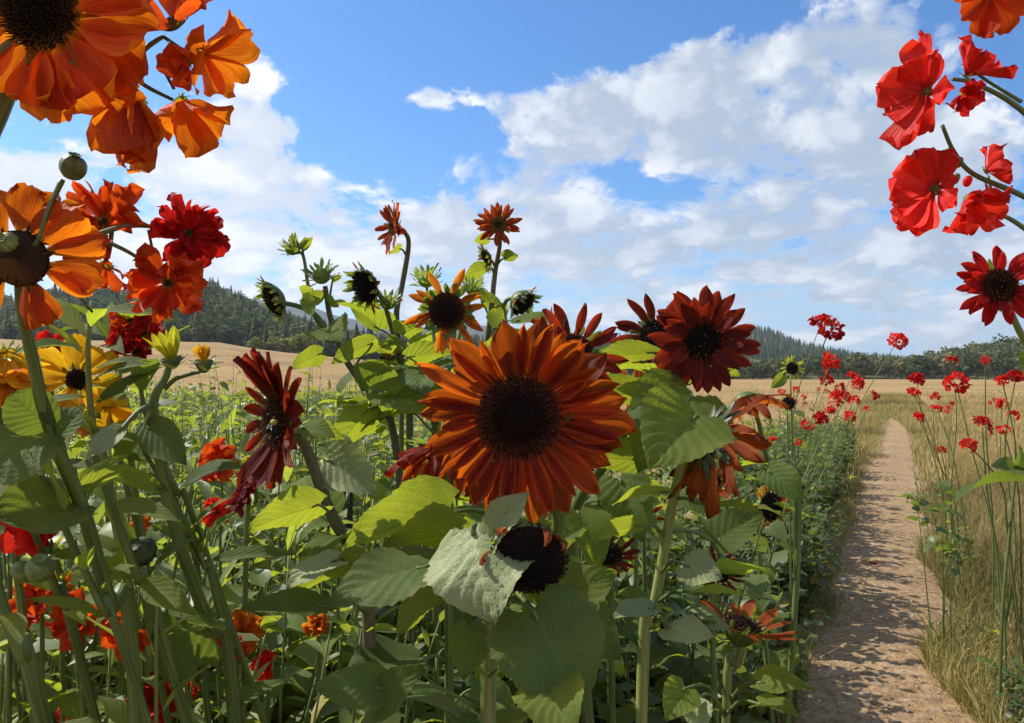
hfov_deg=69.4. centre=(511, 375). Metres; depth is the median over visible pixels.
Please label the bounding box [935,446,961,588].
red geranium
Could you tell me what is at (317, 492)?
sunflower
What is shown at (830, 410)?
red geranium
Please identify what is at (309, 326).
conifer tree
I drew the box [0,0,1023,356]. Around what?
sky
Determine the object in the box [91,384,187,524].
tall leafy plant
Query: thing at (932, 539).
leafy tuft
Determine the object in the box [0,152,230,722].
tall orange flower
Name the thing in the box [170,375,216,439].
tall leafy plant
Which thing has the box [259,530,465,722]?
narrow leaved plant
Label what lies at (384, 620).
path edge shrub
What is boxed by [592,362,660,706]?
sunflower
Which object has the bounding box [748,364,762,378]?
broadleaf tree
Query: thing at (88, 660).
leafy plant
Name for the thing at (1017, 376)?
red geranium
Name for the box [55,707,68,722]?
flower
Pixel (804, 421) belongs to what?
red flower
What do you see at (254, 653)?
narrow leaved plant
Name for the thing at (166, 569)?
narrow leaved plant
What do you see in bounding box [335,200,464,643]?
sunflower
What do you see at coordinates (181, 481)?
tall leafy plant
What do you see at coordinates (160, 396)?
tall leafy plant
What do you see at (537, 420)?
sunflower
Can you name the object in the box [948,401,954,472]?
red flower
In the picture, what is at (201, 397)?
leafy plant
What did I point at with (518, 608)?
young sunflower
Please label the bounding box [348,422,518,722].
sunflower
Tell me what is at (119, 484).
narrow leaved plant
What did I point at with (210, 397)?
crop foliage
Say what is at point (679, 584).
path edge shrub
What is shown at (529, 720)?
young sunflower
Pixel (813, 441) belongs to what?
path edge shrub
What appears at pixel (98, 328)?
tall flower stalk
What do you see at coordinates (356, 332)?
conifer tree
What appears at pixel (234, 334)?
broadleaf tree
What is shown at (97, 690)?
narrow leaved plant
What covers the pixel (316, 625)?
flower
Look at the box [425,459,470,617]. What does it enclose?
young sunflower
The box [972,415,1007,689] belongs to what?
red geranium
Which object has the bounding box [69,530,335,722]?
leafy plant
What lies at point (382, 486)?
sunflower
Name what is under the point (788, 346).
forest
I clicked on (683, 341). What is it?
sunflower
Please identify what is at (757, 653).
path edge shrub
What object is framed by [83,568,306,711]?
leafy plant
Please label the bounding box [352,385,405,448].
tall leafy plant
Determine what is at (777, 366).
broadleaf tree
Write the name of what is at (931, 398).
red flower
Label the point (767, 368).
broadleaf tree
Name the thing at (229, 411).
tall leafy plant
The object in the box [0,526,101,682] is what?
leafy plant
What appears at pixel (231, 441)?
narrow leaved plant
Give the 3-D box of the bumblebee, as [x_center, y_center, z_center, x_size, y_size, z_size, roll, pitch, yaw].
[-0.309,0.065,0.958,0.014,0.025,0.018,0,0,-42]
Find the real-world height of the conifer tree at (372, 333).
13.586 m
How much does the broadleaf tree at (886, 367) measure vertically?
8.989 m
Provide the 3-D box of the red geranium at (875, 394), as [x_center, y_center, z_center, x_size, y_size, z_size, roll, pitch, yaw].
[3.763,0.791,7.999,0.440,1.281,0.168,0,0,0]
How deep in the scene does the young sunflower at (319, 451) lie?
1.98 m
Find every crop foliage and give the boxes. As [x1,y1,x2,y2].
[1,383,405,444]
[2,385,405,440]
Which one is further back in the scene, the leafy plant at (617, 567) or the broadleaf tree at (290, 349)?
the broadleaf tree at (290, 349)
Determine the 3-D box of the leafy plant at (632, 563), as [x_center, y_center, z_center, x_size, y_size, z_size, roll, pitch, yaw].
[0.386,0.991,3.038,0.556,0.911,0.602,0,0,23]
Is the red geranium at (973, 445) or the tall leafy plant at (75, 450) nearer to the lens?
the tall leafy plant at (75, 450)
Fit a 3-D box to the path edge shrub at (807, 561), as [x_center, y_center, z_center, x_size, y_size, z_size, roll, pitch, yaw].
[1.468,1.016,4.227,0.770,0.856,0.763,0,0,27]
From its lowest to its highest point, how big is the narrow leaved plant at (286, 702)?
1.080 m
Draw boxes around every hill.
[0,295,300,353]
[248,298,518,340]
[749,334,811,372]
[772,347,1020,378]
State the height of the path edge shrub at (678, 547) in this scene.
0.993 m
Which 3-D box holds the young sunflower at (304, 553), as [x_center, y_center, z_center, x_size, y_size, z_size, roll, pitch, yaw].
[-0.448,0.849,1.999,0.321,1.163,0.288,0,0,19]
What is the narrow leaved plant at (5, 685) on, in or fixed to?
on the ground at (226, 373)
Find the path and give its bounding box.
[774,415,1021,722]
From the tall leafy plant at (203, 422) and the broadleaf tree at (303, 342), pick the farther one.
the broadleaf tree at (303, 342)
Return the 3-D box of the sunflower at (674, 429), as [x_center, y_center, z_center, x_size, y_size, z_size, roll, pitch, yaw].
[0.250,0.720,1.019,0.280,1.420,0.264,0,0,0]
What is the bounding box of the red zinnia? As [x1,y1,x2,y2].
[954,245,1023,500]
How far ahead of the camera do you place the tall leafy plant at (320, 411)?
5.75 m
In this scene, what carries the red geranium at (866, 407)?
on the ground at (226, 373)
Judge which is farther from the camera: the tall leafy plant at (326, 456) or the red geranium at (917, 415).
the red geranium at (917, 415)
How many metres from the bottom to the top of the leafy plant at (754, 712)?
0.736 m
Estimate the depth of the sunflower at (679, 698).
1.08 m
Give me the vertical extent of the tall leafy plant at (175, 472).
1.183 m
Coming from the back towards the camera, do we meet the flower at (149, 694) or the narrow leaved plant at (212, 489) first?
the narrow leaved plant at (212, 489)
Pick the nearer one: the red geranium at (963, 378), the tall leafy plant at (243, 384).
the red geranium at (963, 378)
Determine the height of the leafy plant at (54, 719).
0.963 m
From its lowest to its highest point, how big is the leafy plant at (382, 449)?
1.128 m
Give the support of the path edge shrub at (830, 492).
on the ground at (226, 373)
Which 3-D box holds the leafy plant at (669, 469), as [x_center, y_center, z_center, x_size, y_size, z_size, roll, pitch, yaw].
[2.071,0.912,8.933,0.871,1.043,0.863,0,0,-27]
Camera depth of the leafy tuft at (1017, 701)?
2.63 m
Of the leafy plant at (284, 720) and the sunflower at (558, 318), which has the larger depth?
the leafy plant at (284, 720)
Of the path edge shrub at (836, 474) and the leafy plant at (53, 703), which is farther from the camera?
the path edge shrub at (836, 474)
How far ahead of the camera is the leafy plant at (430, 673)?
2.05 m
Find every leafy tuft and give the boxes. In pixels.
[898,481,974,655]
[986,653,1023,716]
[993,682,1023,722]
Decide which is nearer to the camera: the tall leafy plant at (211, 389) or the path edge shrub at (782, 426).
the tall leafy plant at (211, 389)
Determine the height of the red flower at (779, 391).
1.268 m
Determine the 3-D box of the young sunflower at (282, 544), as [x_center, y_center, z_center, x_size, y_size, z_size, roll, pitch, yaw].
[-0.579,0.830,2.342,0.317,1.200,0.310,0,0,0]
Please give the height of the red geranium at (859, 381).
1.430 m
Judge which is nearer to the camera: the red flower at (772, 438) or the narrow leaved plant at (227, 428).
the narrow leaved plant at (227, 428)
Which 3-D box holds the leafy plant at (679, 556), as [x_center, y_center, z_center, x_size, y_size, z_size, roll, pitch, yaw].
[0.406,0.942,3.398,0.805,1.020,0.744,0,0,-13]
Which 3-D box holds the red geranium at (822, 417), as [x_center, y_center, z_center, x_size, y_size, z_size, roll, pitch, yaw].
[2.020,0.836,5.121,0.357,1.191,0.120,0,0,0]
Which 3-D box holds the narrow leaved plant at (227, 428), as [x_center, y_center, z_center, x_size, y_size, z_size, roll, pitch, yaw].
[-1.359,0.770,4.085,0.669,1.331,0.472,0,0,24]
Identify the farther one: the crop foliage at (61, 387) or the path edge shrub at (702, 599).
the crop foliage at (61, 387)
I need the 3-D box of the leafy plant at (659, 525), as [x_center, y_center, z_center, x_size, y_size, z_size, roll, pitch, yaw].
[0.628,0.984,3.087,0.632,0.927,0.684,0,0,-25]
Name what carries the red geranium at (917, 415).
on the ground at (226, 373)
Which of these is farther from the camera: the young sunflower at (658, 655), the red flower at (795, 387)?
the red flower at (795, 387)
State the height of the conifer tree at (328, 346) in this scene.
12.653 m
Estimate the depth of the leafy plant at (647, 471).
5.59 m
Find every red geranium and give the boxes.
[769,439,802,553]
[770,313,845,544]
[791,377,864,517]
[801,373,834,472]
[802,389,850,507]
[802,405,835,479]
[802,410,856,521]
[802,411,829,520]
[803,371,858,507]
[805,332,908,532]
[805,350,840,470]
[815,382,845,465]
[816,395,860,480]
[820,405,869,512]
[841,390,880,500]
[906,387,964,547]
[907,372,948,556]
[913,411,958,548]
[931,404,982,565]
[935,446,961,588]
[942,371,1000,613]
[944,356,968,567]
[958,438,1023,680]
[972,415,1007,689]
[978,369,1023,637]
[980,355,1011,619]
[991,446,1023,712]
[993,374,1019,649]
[995,424,1021,628]
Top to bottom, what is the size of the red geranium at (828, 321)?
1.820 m
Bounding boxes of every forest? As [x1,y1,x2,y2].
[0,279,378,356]
[351,330,655,374]
[600,323,924,373]
[731,333,1023,378]
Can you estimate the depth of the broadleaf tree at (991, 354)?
288.07 m
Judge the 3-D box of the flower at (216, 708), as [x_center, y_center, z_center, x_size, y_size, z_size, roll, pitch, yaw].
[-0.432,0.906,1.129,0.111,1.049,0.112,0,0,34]
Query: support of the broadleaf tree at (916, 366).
on the ground at (226, 373)
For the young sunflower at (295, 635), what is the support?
on the ground at (226, 373)
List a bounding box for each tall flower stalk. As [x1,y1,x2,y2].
[0,340,84,722]
[0,485,101,722]
[0,577,99,722]
[17,298,176,685]
[24,333,140,665]
[27,451,152,722]
[35,329,127,699]
[49,439,195,722]
[57,301,189,540]
[74,532,199,722]
[81,301,266,722]
[81,384,161,611]
[142,451,294,722]
[172,461,287,722]
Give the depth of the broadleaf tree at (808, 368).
265.02 m
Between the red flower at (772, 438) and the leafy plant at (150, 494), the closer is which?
the leafy plant at (150, 494)
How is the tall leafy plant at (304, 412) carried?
on the ground at (226, 373)
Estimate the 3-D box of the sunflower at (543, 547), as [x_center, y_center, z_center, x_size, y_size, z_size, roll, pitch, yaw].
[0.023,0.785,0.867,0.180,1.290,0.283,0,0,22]
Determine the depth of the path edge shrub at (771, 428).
6.62 m
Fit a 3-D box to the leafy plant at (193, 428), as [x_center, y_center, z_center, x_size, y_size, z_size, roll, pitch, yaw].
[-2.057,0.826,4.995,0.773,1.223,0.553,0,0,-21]
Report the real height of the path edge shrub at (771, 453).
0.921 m
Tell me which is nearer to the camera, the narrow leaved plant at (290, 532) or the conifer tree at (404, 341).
the narrow leaved plant at (290, 532)
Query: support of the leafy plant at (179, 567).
on the ground at (226, 373)
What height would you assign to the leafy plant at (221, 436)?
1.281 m
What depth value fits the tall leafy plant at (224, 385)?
3.37 m
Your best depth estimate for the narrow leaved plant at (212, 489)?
2.18 m
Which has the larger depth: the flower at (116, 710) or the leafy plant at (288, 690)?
the leafy plant at (288, 690)
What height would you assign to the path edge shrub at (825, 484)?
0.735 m
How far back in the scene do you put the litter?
3.73 m
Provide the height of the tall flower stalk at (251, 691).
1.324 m
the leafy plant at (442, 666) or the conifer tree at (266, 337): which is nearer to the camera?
the leafy plant at (442, 666)
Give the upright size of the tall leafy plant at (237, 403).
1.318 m
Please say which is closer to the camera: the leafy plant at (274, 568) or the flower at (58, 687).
the flower at (58, 687)
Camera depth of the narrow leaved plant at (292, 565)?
1.63 m
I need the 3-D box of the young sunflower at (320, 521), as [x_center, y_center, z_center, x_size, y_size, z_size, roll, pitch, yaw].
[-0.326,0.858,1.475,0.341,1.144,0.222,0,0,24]
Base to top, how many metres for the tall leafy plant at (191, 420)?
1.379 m
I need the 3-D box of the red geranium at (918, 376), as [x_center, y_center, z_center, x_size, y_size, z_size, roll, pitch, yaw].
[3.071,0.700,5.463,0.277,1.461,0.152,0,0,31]
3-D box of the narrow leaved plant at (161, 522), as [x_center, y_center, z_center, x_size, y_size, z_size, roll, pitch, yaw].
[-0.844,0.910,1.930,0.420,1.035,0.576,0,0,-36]
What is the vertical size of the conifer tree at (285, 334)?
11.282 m
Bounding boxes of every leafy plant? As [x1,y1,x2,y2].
[0,466,218,682]
[0,504,223,675]
[0,516,288,712]
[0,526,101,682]
[0,552,142,722]
[1,417,227,612]
[1,537,187,722]
[2,620,141,711]
[3,518,192,673]
[12,588,102,718]
[19,551,311,722]
[19,552,289,719]
[36,520,258,722]
[37,465,199,522]
[40,461,164,551]
[45,671,201,722]
[46,389,201,527]
[47,456,387,686]
[50,383,179,550]
[57,468,86,582]
[57,523,107,669]
[68,389,188,455]
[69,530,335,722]
[78,369,177,462]
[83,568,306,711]
[85,486,316,722]
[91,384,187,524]
[97,694,121,713]
[99,455,199,522]
[102,385,197,424]
[126,379,190,429]
[130,416,233,545]
[141,459,422,642]
[141,601,464,714]
[142,390,239,528]
[142,405,249,560]
[146,406,262,497]
[146,421,243,493]
[146,433,196,470]
[158,385,299,472]
[160,411,200,453]
[168,476,414,709]
[169,384,236,438]
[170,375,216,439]
[171,462,262,596]
[173,412,269,527]
[176,380,207,446]
[178,517,376,722]
[181,370,226,439]
[182,403,307,588]
[190,409,216,432]
[193,379,246,434]
[194,663,462,722]
[195,406,216,435]
[195,646,335,722]
[200,423,261,505]
[209,493,393,667]
[210,365,305,544]
[217,391,316,481]
[217,654,255,722]
[220,355,259,433]
[221,405,298,443]
[226,485,282,583]
[234,394,258,448]
[246,556,395,722]
[247,618,361,722]
[254,386,337,493]
[258,380,311,498]
[262,509,346,668]
[264,644,309,722]
[271,383,384,539]
[271,636,292,722]
[276,395,330,495]
[277,417,392,644]
[288,438,388,526]
[291,367,426,624]
[294,434,376,559]
[298,362,354,461]
[301,378,419,545]
[303,385,346,419]
[304,389,336,458]
[306,390,398,540]
[321,407,430,470]
[323,450,405,515]
[328,390,370,416]
[336,359,446,642]
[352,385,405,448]
[361,428,404,484]
[367,418,413,481]
[367,442,416,479]
[369,417,416,469]
[372,433,405,539]
[405,414,430,439]
[405,450,602,629]
[409,662,457,711]
[421,666,443,722]
[440,536,641,624]
[522,494,689,606]
[523,473,632,555]
[572,472,680,519]
[578,682,621,722]
[590,470,672,506]
[590,494,679,546]
[605,465,676,500]
[605,500,666,589]
[615,637,769,717]
[646,517,709,578]
[646,522,726,655]
[662,466,672,482]
[664,463,736,488]
[671,538,733,602]
[720,476,792,540]
[744,408,836,477]
[759,454,820,489]
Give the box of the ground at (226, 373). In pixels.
[0,339,1023,720]
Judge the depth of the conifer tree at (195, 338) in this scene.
214.65 m
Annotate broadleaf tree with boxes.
[179,329,192,341]
[190,320,221,341]
[209,325,232,343]
[218,324,244,344]
[246,336,266,348]
[267,334,289,351]
[284,333,315,351]
[287,346,300,353]
[363,335,384,359]
[736,363,756,378]
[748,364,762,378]
[759,363,773,378]
[770,358,788,374]
[794,359,811,379]
[808,362,822,378]
[811,354,837,377]
[832,353,851,378]
[844,352,878,376]
[844,356,865,377]
[867,356,882,377]
[874,359,896,378]
[888,357,910,378]
[899,354,926,375]
[914,354,935,378]
[931,352,962,375]
[931,355,942,378]
[958,350,986,379]
[976,350,1019,377]
[980,352,1005,379]
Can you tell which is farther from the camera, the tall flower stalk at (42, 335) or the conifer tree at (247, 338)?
the conifer tree at (247, 338)
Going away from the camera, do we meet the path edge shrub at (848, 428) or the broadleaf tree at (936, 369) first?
the path edge shrub at (848, 428)
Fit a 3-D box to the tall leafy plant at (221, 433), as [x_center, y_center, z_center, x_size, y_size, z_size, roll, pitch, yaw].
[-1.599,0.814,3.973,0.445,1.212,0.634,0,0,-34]
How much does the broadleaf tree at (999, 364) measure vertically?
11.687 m
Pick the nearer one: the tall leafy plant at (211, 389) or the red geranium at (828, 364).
the red geranium at (828, 364)
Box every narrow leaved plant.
[0,435,289,693]
[0,578,269,709]
[0,639,216,722]
[0,649,17,721]
[1,457,250,722]
[1,490,178,722]
[2,466,229,701]
[2,506,241,722]
[3,459,195,612]
[56,388,248,578]
[72,439,188,546]
[75,433,194,530]
[76,449,163,523]
[77,390,191,491]
[93,433,266,662]
[99,610,256,679]
[103,462,201,544]
[130,391,213,470]
[139,443,354,671]
[150,401,261,511]
[151,521,272,614]
[171,407,276,543]
[181,614,363,722]
[185,409,238,498]
[192,495,276,562]
[196,646,280,682]
[198,431,303,545]
[199,413,298,521]
[202,477,325,598]
[202,486,302,555]
[208,396,276,502]
[208,531,398,710]
[214,384,337,561]
[215,546,284,666]
[222,547,439,722]
[227,435,403,708]
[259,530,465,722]
[277,611,346,721]
[301,380,335,459]
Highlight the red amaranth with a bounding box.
[227,457,257,709]
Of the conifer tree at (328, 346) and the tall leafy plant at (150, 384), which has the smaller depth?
the tall leafy plant at (150, 384)
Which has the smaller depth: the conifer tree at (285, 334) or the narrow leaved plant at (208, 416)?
the narrow leaved plant at (208, 416)
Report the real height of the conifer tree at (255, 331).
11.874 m
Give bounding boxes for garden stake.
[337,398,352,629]
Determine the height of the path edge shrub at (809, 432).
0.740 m
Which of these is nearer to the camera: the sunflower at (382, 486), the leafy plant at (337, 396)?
the sunflower at (382, 486)
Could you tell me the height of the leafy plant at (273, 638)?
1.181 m
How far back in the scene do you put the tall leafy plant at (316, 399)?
2.45 m
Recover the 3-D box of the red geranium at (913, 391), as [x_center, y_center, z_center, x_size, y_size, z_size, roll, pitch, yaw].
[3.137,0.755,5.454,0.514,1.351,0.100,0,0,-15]
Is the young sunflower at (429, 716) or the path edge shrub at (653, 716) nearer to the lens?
the young sunflower at (429, 716)
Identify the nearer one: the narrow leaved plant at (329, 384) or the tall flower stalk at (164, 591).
the tall flower stalk at (164, 591)
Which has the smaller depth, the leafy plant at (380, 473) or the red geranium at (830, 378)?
the leafy plant at (380, 473)
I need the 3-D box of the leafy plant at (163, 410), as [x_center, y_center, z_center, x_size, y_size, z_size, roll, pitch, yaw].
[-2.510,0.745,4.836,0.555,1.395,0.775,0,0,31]
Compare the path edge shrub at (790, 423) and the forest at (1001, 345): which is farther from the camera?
the forest at (1001, 345)
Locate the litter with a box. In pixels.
[777,463,958,722]
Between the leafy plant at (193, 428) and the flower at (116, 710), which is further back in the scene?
the leafy plant at (193, 428)
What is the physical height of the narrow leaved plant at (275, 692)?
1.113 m
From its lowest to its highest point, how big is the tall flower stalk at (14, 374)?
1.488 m
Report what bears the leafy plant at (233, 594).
on the ground at (226, 373)
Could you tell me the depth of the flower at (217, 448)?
1.58 m
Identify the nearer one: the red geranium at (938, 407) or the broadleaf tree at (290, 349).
the red geranium at (938, 407)
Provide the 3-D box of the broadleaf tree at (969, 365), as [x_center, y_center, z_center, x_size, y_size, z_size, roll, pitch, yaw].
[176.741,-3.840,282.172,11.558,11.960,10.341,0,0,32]
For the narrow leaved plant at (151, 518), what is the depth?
2.05 m
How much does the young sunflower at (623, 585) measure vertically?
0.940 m
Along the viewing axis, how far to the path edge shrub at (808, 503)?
5.30 m
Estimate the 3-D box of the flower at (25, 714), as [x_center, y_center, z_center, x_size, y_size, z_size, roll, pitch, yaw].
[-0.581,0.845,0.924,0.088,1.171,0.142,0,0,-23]
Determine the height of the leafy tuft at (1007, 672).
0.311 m
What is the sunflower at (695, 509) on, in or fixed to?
on the ground at (226, 373)
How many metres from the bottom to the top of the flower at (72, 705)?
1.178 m
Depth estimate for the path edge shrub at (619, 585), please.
2.90 m
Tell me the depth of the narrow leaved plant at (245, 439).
1.92 m
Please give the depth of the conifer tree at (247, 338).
217.14 m
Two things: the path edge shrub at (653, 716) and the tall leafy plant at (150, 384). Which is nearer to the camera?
the path edge shrub at (653, 716)
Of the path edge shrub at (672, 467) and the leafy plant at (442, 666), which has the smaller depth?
the leafy plant at (442, 666)
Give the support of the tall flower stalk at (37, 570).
on the ground at (226, 373)
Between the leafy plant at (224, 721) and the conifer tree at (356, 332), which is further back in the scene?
the conifer tree at (356, 332)
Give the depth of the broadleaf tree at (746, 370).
264.50 m
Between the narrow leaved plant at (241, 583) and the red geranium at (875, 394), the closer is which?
the narrow leaved plant at (241, 583)
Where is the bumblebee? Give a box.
[266,416,280,435]
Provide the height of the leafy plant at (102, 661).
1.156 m
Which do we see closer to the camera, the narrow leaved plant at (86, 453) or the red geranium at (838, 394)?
the narrow leaved plant at (86, 453)
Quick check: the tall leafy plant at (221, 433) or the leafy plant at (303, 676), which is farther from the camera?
the tall leafy plant at (221, 433)
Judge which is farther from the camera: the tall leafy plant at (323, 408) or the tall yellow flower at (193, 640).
the tall leafy plant at (323, 408)
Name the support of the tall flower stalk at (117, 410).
on the ground at (226, 373)
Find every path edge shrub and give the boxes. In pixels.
[328,601,511,712]
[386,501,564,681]
[422,597,673,722]
[509,527,686,692]
[523,511,628,588]
[550,498,806,722]
[615,587,790,722]
[618,495,748,669]
[639,551,785,673]
[646,471,756,560]
[650,458,724,523]
[665,479,768,549]
[669,540,733,606]
[682,474,757,532]
[697,521,807,611]
[704,550,831,720]
[709,540,782,618]
[716,437,789,503]
[717,481,841,623]
[734,418,812,473]
[734,438,782,496]
[736,471,844,604]
[737,487,815,573]
[748,449,818,515]
[750,465,827,537]
[760,412,796,438]
[770,409,809,445]
[772,430,814,469]
[774,422,822,458]
[774,458,836,530]
[791,453,837,522]
[794,431,823,459]
[795,418,824,450]
[795,459,844,510]
[802,431,845,493]
[808,442,849,484]
[808,452,833,476]
[809,458,846,512]
[814,432,853,470]
[818,417,854,445]
[820,424,861,473]
[832,416,858,456]
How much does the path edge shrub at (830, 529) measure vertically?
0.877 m
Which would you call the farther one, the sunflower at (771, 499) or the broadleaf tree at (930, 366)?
the broadleaf tree at (930, 366)
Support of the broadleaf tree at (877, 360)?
on the ground at (226, 373)
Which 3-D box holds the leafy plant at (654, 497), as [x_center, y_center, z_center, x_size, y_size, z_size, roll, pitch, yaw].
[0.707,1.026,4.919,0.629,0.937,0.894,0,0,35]
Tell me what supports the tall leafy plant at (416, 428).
on the ground at (226, 373)
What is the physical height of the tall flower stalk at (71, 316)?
1.531 m
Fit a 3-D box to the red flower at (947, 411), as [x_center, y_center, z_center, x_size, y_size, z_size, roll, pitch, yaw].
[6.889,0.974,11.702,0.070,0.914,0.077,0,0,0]
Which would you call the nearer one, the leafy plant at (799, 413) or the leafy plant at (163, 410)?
the leafy plant at (163, 410)
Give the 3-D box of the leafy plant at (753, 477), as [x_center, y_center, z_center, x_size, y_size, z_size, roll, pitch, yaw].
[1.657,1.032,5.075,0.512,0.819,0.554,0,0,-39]
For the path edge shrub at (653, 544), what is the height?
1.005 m
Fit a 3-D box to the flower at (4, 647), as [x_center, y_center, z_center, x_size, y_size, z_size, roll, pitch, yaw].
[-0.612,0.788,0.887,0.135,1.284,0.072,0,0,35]
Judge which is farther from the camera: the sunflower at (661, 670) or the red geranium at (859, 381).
the red geranium at (859, 381)
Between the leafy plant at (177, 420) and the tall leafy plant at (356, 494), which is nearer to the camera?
the tall leafy plant at (356, 494)
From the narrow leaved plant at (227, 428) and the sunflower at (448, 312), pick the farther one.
the narrow leaved plant at (227, 428)
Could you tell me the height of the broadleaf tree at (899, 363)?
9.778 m
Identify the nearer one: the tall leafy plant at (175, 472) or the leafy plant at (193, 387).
the tall leafy plant at (175, 472)
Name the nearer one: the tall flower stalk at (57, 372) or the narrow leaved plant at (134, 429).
the tall flower stalk at (57, 372)
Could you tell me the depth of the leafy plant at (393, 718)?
0.96 m
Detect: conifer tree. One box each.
[163,321,172,331]
[190,312,205,341]
[244,323,250,346]
[246,315,263,349]
[262,323,270,350]
[279,322,291,352]
[305,319,315,345]
[322,323,336,356]
[344,328,349,341]
[352,323,366,359]
[364,329,378,359]
[402,336,406,350]
[958,347,971,378]
[1004,345,1014,378]
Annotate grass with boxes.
[58,352,1023,461]
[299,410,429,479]
[755,401,895,722]
[814,392,1023,540]
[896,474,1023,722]
[936,393,1023,514]
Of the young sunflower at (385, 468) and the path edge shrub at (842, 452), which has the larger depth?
the path edge shrub at (842, 452)
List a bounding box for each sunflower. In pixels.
[233,347,459,722]
[253,571,329,674]
[254,232,440,720]
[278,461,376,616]
[280,516,412,722]
[286,629,359,722]
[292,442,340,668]
[301,542,416,663]
[302,504,385,556]
[312,315,636,722]
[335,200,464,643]
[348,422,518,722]
[360,262,487,722]
[362,462,395,544]
[369,333,431,627]
[412,675,514,722]
[419,202,548,674]
[419,640,479,722]
[422,423,469,625]
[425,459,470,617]
[426,612,472,703]
[427,505,473,712]
[441,608,521,710]
[475,509,620,722]
[480,501,551,611]
[487,303,641,722]
[501,672,532,722]
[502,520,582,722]
[508,684,517,695]
[509,602,597,706]
[521,285,761,722]
[576,471,640,592]
[580,536,672,722]
[582,500,658,722]
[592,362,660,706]
[594,384,772,722]
[594,598,625,720]
[596,506,694,709]
[603,584,688,720]
[621,513,670,599]
[632,495,680,659]
[657,460,767,722]
[662,598,813,722]
[680,545,772,722]
[727,385,803,722]
[732,486,810,722]
[771,355,804,708]
[779,395,796,701]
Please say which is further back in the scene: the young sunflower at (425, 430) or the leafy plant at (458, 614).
the young sunflower at (425, 430)
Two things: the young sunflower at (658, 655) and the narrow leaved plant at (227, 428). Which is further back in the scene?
the narrow leaved plant at (227, 428)
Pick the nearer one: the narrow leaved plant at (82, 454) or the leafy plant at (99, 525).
the leafy plant at (99, 525)
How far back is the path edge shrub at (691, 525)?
4.66 m
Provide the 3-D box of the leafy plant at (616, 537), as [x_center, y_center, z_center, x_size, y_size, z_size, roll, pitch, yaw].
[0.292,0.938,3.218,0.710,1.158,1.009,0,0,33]
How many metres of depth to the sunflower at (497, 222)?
1.69 m
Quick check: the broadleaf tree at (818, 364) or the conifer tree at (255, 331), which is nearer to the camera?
the conifer tree at (255, 331)
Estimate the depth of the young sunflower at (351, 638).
1.37 m
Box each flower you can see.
[0,0,260,173]
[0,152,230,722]
[0,513,118,635]
[0,553,12,722]
[0,598,80,722]
[8,583,49,712]
[45,571,75,722]
[45,586,97,719]
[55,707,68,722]
[74,394,114,662]
[87,325,240,722]
[98,611,149,722]
[126,671,175,722]
[129,515,153,629]
[185,681,198,707]
[197,437,244,661]
[197,498,248,683]
[198,635,246,716]
[200,608,265,714]
[217,638,225,722]
[247,649,276,722]
[301,613,328,722]
[767,436,778,459]
[777,388,785,396]
[792,386,799,392]
[796,418,810,468]
[807,424,815,456]
[875,0,1023,236]
[929,395,937,463]
[932,391,941,461]
[944,409,949,450]
[945,405,951,444]
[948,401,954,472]
[992,398,1003,457]
[996,398,1009,491]
[1006,409,1020,453]
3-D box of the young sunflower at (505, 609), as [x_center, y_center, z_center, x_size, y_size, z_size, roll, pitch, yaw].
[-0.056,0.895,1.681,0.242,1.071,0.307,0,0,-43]
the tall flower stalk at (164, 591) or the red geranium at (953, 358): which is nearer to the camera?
the tall flower stalk at (164, 591)
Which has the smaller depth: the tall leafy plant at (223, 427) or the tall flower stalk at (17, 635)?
the tall flower stalk at (17, 635)
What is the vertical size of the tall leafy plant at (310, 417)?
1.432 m
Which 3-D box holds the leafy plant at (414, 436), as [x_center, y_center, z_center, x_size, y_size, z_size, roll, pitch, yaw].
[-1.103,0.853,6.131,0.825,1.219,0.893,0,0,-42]
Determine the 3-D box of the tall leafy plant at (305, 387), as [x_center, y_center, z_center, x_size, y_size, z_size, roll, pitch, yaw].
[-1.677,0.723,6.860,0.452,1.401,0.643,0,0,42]
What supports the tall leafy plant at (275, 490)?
on the ground at (226, 373)
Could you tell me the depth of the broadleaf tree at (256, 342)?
203.11 m
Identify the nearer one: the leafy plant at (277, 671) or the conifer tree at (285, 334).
the leafy plant at (277, 671)
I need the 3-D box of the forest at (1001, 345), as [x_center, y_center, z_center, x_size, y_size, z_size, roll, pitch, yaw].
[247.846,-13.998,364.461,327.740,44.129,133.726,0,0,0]
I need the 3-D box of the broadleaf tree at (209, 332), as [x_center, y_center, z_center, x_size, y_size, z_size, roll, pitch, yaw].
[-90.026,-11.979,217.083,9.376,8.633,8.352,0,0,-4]
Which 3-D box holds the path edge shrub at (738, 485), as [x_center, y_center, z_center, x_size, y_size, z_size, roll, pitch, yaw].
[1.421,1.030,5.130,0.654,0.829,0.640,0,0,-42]
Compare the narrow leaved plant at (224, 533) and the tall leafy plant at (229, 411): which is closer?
the narrow leaved plant at (224, 533)
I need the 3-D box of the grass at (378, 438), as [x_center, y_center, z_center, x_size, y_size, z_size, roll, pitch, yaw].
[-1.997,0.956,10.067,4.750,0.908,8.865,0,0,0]
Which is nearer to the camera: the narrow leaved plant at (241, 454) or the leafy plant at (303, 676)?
the leafy plant at (303, 676)

